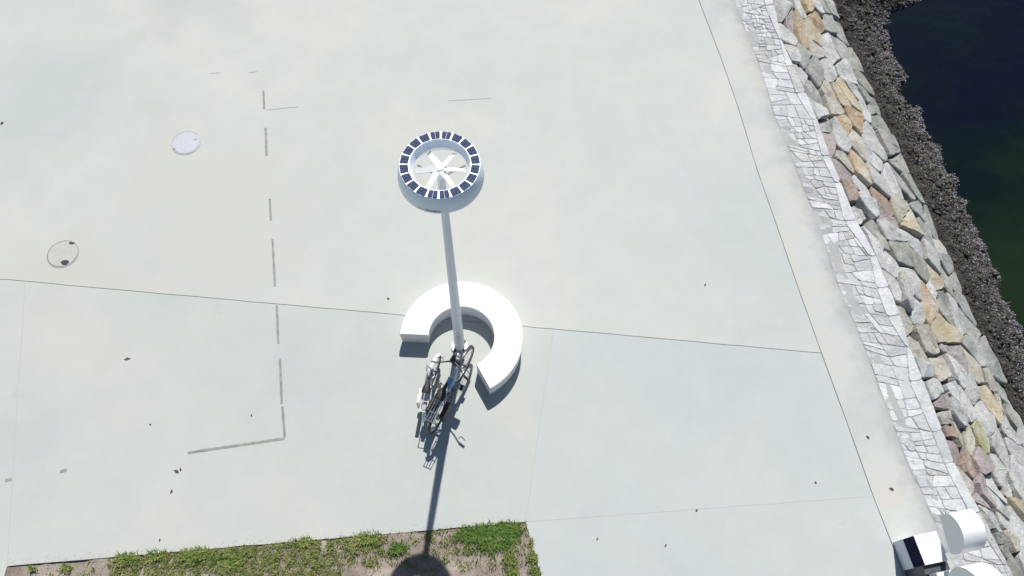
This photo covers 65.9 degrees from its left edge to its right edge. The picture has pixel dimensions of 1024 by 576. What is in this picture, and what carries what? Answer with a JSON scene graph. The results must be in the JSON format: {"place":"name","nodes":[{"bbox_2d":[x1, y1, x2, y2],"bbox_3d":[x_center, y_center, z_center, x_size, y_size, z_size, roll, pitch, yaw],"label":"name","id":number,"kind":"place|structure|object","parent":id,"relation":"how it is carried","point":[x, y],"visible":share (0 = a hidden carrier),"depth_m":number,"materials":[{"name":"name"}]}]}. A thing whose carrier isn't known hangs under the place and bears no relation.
{"place":"outdoors","nodes":[
{"label":"outdoors","id":0,"kind":"place"},
{"bbox_2d":[14,530,528,575],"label":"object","id":1,"kind":"structure","parent":0,"point":[345,552],"depth_m":11.40,"materials":[{"name":"stone"}]},
{"bbox_2d":[0,0,967,575],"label":"plaza","id":2,"kind":"structure","parent":0,"point":[250,264],"depth_m":13.27,"materials":[{"name":"concrete"}]},
{"bbox_2d":[46,240,78,267],"bbox_3d":[-7.668,-0.586,13.472,0.540,0.011,0.540,0,64,-1],"label":"manhole cover","id":3,"kind":"object","parent":2,"relation":"on","point":[62,253],"visible":1,"depth_m":13.47,"materials":[{"name":"beige metal"}]},
{"bbox_2d":[171,131,200,154],"bbox_3d":[-5.999,-2.674,14.525,0.534,0.011,0.534,0,64,-1],"label":"manhole cover","id":4,"kind":"object","parent":2,"relation":"on","point":[185,142],"visible":1,"depth_m":14.52,"materials":[{"name":"metal"}]},
{"bbox_2d":[5,522,540,575],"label":"planting bed soil","id":5,"kind":"structure","parent":2,"relation":"on","point":[384,569],"depth_m":11.40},
{"bbox_2d":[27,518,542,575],"bbox_3d":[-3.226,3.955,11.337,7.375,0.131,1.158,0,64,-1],"label":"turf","id":6,"kind":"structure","parent":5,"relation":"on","point":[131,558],"depth_m":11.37,"materials":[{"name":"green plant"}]},
{"bbox_2d":[13,516,539,565],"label":"soil crumbs","id":7,"kind":"object","parent":2,"relation":"on","point":[313,537],"visible":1,"depth_m":11.51,"materials":[{"name":"brown soil"}]},
{"bbox_2d":[416,353,441,421],"bbox_3d":[-1.270,1.504,12.219,0.310,0.697,1.105,7,64,2],"label":"bicycle","id":8,"kind":"object","parent":2,"relation":"on","point":[426,389],"visible":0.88,"depth_m":11.99,"materials":[{"name":"white metal"}]},
{"bbox_2d":[398,131,483,353],"bbox_3d":[-0.804,-0.170,10.559,0.926,5.141,0.928,0,64,-1],"label":"street lamp","id":9,"kind":"object","parent":2,"relation":"on","point":[443,201],"visible":1,"depth_m":8.33,"materials":[{"name":"silver metal"}]},
{"bbox_2d":[425,345,473,434],"bbox_3d":[-0.927,1.500,12.040,0.615,1.032,1.497,8,64,3],"label":"bicycle","id":10,"kind":"object","parent":2,"relation":"on","point":[442,394],"visible":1,"depth_m":11.80,"materials":[{"name":"black metal"}]},
{"bbox_2d":[400,282,522,394],"bbox_3d":[-0.677,0.659,12.823,1.977,0.350,1.475,30,67,13],"label":"curved bench","id":11,"kind":"object","parent":2,"relation":"on","point":[428,312],"visible":0.95,"depth_m":12.72,"materials":[{"name":"white concrete"}]},
{"bbox_2d":[735,0,1012,575],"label":"flagstone border","id":12,"kind":"object","parent":2,"relation":"on","point":[927,450],"visible":0.95,"depth_m":13.41,"materials":[{"name":"stone"}]},
{"bbox_2d":[893,509,986,575],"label":"block sculpture","id":13,"kind":"object","parent":2,"relation":"on","point":[924,553],"visible":1,"depth_m":10.95,"materials":[{"name":"white paint"}]},
{"bbox_2d":[925,562,1001,575],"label":"block sculpture","id":14,"kind":"object","parent":2,"relation":"on","point":[980,569],"visible":1,"depth_m":10.01,"materials":[{"name":"white paint"}]},
{"bbox_2d":[774,0,1023,575],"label":"stone slope","id":15,"kind":"structure","parent":0,"point":[965,380],"depth_m":14.28,"materials":[{"name":"stone"}]},
{"bbox_2d":[833,0,1023,424],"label":"shore bank","id":16,"kind":"structure","parent":0,"point":[937,228],"depth_m":16.42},
{"bbox_2d":[834,0,1023,422],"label":"mussels","id":17,"kind":"object","parent":16,"relation":"on","point":[979,307],"visible":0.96,"depth_m":16.27},
{"bbox_2d":[838,0,1023,412],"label":"rocks","id":18,"kind":"object","parent":16,"relation":"on","point":[940,184],"visible":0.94,"depth_m":16.39,"materials":[{"name":"stone"}]},
{"bbox_2d":[842,0,1023,393],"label":"pebbles","id":19,"kind":"object","parent":16,"relation":"on","point":[963,201],"visible":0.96,"depth_m":16.68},
{"bbox_2d":[882,0,1023,348],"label":"water","id":20,"kind":"structure","parent":0,"point":[961,62],"depth_m":17.84,"materials":[{"name":"liquid"}]}
]}

